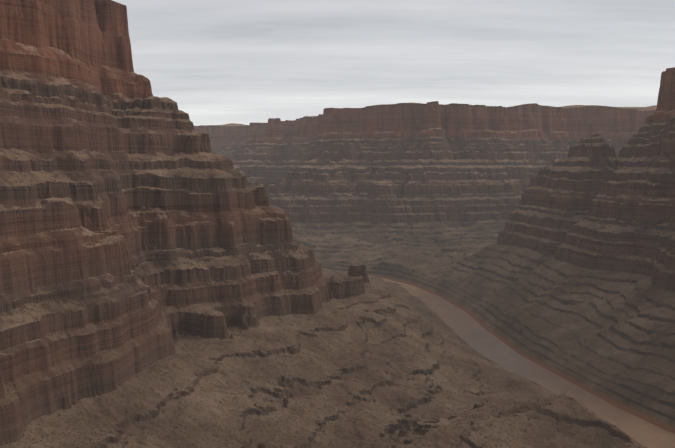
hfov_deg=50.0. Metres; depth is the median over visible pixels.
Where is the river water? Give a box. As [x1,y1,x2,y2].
[381,278,674,447]
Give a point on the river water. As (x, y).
(466, 327)
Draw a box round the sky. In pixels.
[113,0,674,125]
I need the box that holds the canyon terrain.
[0,0,674,447]
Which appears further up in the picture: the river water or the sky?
the sky
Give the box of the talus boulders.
[1,103,674,447]

